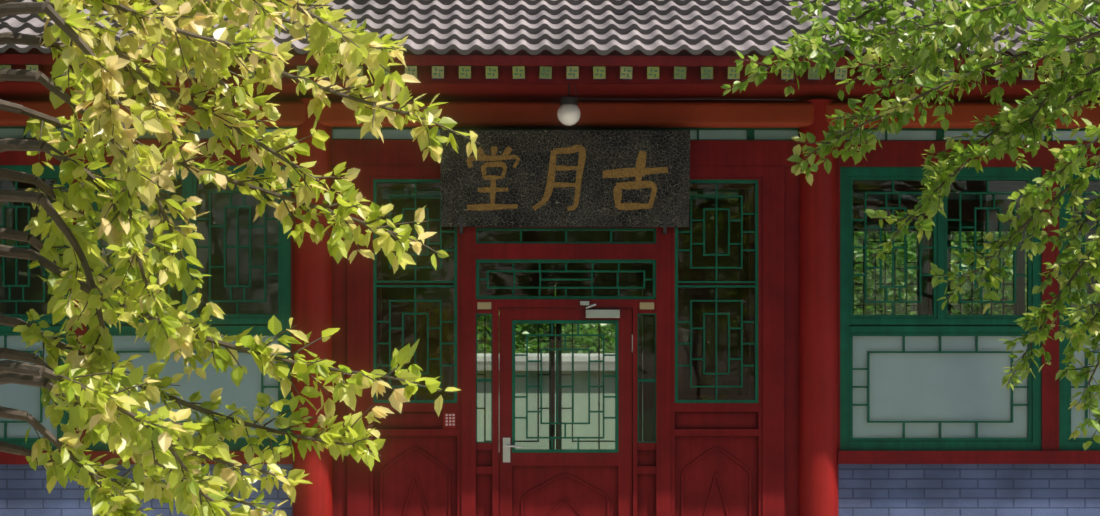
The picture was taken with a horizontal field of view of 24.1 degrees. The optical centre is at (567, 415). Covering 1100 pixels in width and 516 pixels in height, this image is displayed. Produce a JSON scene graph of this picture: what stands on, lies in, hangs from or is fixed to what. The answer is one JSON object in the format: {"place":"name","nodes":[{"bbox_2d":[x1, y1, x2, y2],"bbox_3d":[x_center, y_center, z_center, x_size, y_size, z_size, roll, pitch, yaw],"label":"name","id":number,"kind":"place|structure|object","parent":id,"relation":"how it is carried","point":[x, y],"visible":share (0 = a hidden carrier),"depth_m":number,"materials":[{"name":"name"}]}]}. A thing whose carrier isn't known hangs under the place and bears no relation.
{"place":"outdoors","nodes":[
{"label":"outdoors","id":0,"kind":"place"},
{"bbox_2d":[0,0,480,515],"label":"crabapple tree","id":1,"kind":"object","parent":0,"point":[77,382],"visible":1,"depth_m":6.45,"materials":[{"name":"green plant"}]},
{"bbox_2d":[477,353,642,448],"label":"wall","id":2,"kind":"structure","parent":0,"point":[609,370],"depth_m":27.27,"materials":[{"name":"stone"}]},
{"bbox_2d":[477,232,1086,352],"bbox_3d":[-0.392,-0.562,37.716,28.000,4.675,18.500,0,0,-1],"label":"tree","id":3,"kind":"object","parent":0,"point":[967,238],"depth_m":36.63,"materials":[{"name":"green plant"}]},
{"bbox_2d":[477,324,642,352],"bbox_3d":[1.635,-0.208,30.192,22.052,2.454,1.722,0,0,-1],"label":"garden shrub row","id":4,"kind":"object","parent":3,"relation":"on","point":[594,345],"depth_m":30.36,"materials":[{"name":"green plant"}]},
{"bbox_2d":[477,232,1085,352],"bbox_3d":[1.327,-1.780,33.381,21.636,2.769,1.703,0,0,-1],"label":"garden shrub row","id":5,"kind":"object","parent":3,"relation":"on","point":[953,244],"depth_m":33.20,"materials":[{"name":"green plant"}]},
{"bbox_2d":[477,240,1086,352],"bbox_3d":[1.367,-1.018,31.786,21.599,2.649,1.792,0,0,-1],"label":"garden shrub row","id":6,"kind":"object","parent":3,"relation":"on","point":[965,308],"depth_m":31.70,"materials":[{"name":"green plant"}]},
{"bbox_2d":[596,232,1086,329],"bbox_3d":[1.537,-2.589,35.031,22.174,2.965,1.687,0,0,-1],"label":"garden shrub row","id":7,"kind":"object","parent":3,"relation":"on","point":[873,251],"depth_m":34.91,"materials":[{"name":"green plant"}]},
{"bbox_2d":[721,0,1099,449],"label":"crabapple tree","id":8,"kind":"object","parent":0,"point":[953,27],"visible":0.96,"depth_m":12.12,"materials":[{"name":"green plant"}]},
{"bbox_2d":[1022,0,1099,73],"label":"tree sapling","id":9,"kind":"object","parent":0,"point":[1052,31],"visible":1,"depth_m":6.17,"materials":[{"name":"green plant"}]},
{"bbox_3d":[-0.057,1.552,20.469,15.600,0.447,7.500,0,0,-1],"label":"stone plinth","id":10,"kind":"object","parent":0,"visible":0},
{"bbox_2d":[0,126,1099,515],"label":"joinery","id":11,"kind":"object","parent":10,"relation":"on","point":[920,390],"visible":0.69,"depth_m":17.95,"materials":[{"name":"red paint"}]},
{"bbox_2d":[443,412,456,428],"bbox_3d":[-0.816,0.034,17.929,0.096,0.120,0.025,0,0,-1],"label":"keypad","id":12,"kind":"object","parent":11,"relation":"attached to","point":[449,420],"visible":1,"depth_m":17.92,"materials":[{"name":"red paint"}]},
{"bbox_2d":[0,100,1099,128],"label":"beam","id":13,"kind":"structure","parent":11,"relation":"on","point":[523,114],"depth_m":17.86,"materials":[{"name":"red wood"}]},
{"bbox_2d":[0,82,1099,102],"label":"eave purlins","id":14,"kind":"object","parent":13,"relation":"on","point":[446,91],"visible":0.17,"depth_m":17.90,"materials":[{"name":"red wood"}]},
{"bbox_2d":[0,0,1090,56],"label":"roof deck","id":15,"kind":"structure","parent":14,"relation":"on","point":[592,52],"depth_m":17.22,"materials":[{"name":"wood"}]},
{"bbox_2d":[0,0,1099,55],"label":"roof tiles","id":16,"kind":"object","parent":15,"relation":"on","point":[755,27],"visible":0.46,"depth_m":17.56,"materials":[{"name":"grey tile"}]},
{"bbox_2d":[0,54,1099,84],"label":"eave rafters","id":17,"kind":"structure","parent":14,"relation":"on","point":[542,69],"depth_m":17.03,"materials":[{"name":"wood"}]},
{"bbox_2d":[560,84,796,104],"bbox_3d":[0.773,-2.254,17.679,1.648,0.278,0.349,0,0,-1],"label":"lamp cap and rod","id":18,"kind":"object","parent":14,"relation":"hanging from","point":[568,99],"visible":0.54,"depth_m":17.84,"materials":[{"name":"black metal"}]},
{"bbox_2d":[557,104,580,125],"bbox_3d":[0.012,-2.053,17.550,0.160,0.160,0.160,0,0,-1],"label":"lamp globe","id":19,"kind":"object","parent":18,"relation":"attached to","point":[568,114],"visible":0.85,"depth_m":17.49,"materials":[{"name":"white glass"}]},
{"bbox_2d":[456,213,669,233],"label":"sign brackets","id":20,"kind":"object","parent":11,"relation":"attached to","point":[461,220],"visible":1,"depth_m":17.85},
{"bbox_2d":[440,129,689,226],"bbox_3d":[-0.013,-1.638,17.816,1.720,0.663,0.174,0,0,-1],"label":"name board","id":21,"kind":"object","parent":11,"relation":"attached to","point":[524,181],"visible":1,"depth_m":17.80,"materials":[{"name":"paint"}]},
{"bbox_2d":[466,145,667,210],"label":"chinese characters","id":22,"kind":"object","parent":21,"relation":"attached to","point":[640,170],"visible":1,"depth_m":17.80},
{"bbox_2d":[499,308,631,515],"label":"door leaf","id":23,"kind":"object","parent":11,"relation":"attached to","point":[566,482],"visible":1,"depth_m":17.94,"materials":[{"name":"red wood"}]},
{"bbox_2d":[503,438,521,461],"bbox_3d":[-0.378,0.239,17.895,0.137,0.172,0.058,0,0,-1],"label":"door handle","id":24,"kind":"object","parent":23,"relation":"attached to","point":[506,449],"visible":1,"depth_m":17.92,"materials":[{"name":"silver metal"}]},
{"bbox_2d":[580,301,619,317],"bbox_3d":[0.227,-0.737,17.904,0.276,0.116,0.063,0,0,-1],"label":"door closer","id":25,"kind":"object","parent":23,"relation":"attached to","point":[602,313],"depth_m":17.89,"materials":[{"name":"silver metal"}]},
{"bbox_2d":[0,464,1099,515],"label":"brick wall","id":26,"kind":"structure","parent":10,"relation":"on","point":[969,489],"depth_m":17.99,"materials":[{"name":"brick"}]},
{"bbox_2d":[292,98,838,515],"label":"columns","id":27,"kind":"structure","parent":10,"relation":"on","point":[818,479],"depth_m":17.87,"materials":[{"name":"red paint"}]},
{"bbox_2d":[382,190,1099,448],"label":"window frames","id":28,"kind":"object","parent":10,"relation":"on","point":[521,281],"depth_m":22.92,"materials":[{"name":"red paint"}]},
{"bbox_3d":[-0.057,-0.426,20.469,14.400,3.498,4.800,0,0,-1],"label":"interior floor and ceiling","id":29,"kind":"object","parent":10,"relation":"on","visible":0},
{"bbox_2d":[0,188,277,313],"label":"window","id":30,"kind":"structure","parent":29,"relation":"attached to","point":[218,288],"depth_m":22.79,"materials":[{"name":"paint"}]},
{"bbox_2d":[0,179,1099,190],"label":"transom panel","id":31,"kind":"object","parent":30,"relation":"on","point":[1020,185],"depth_m":22.91,"materials":[{"name":"paint"}]}
]}

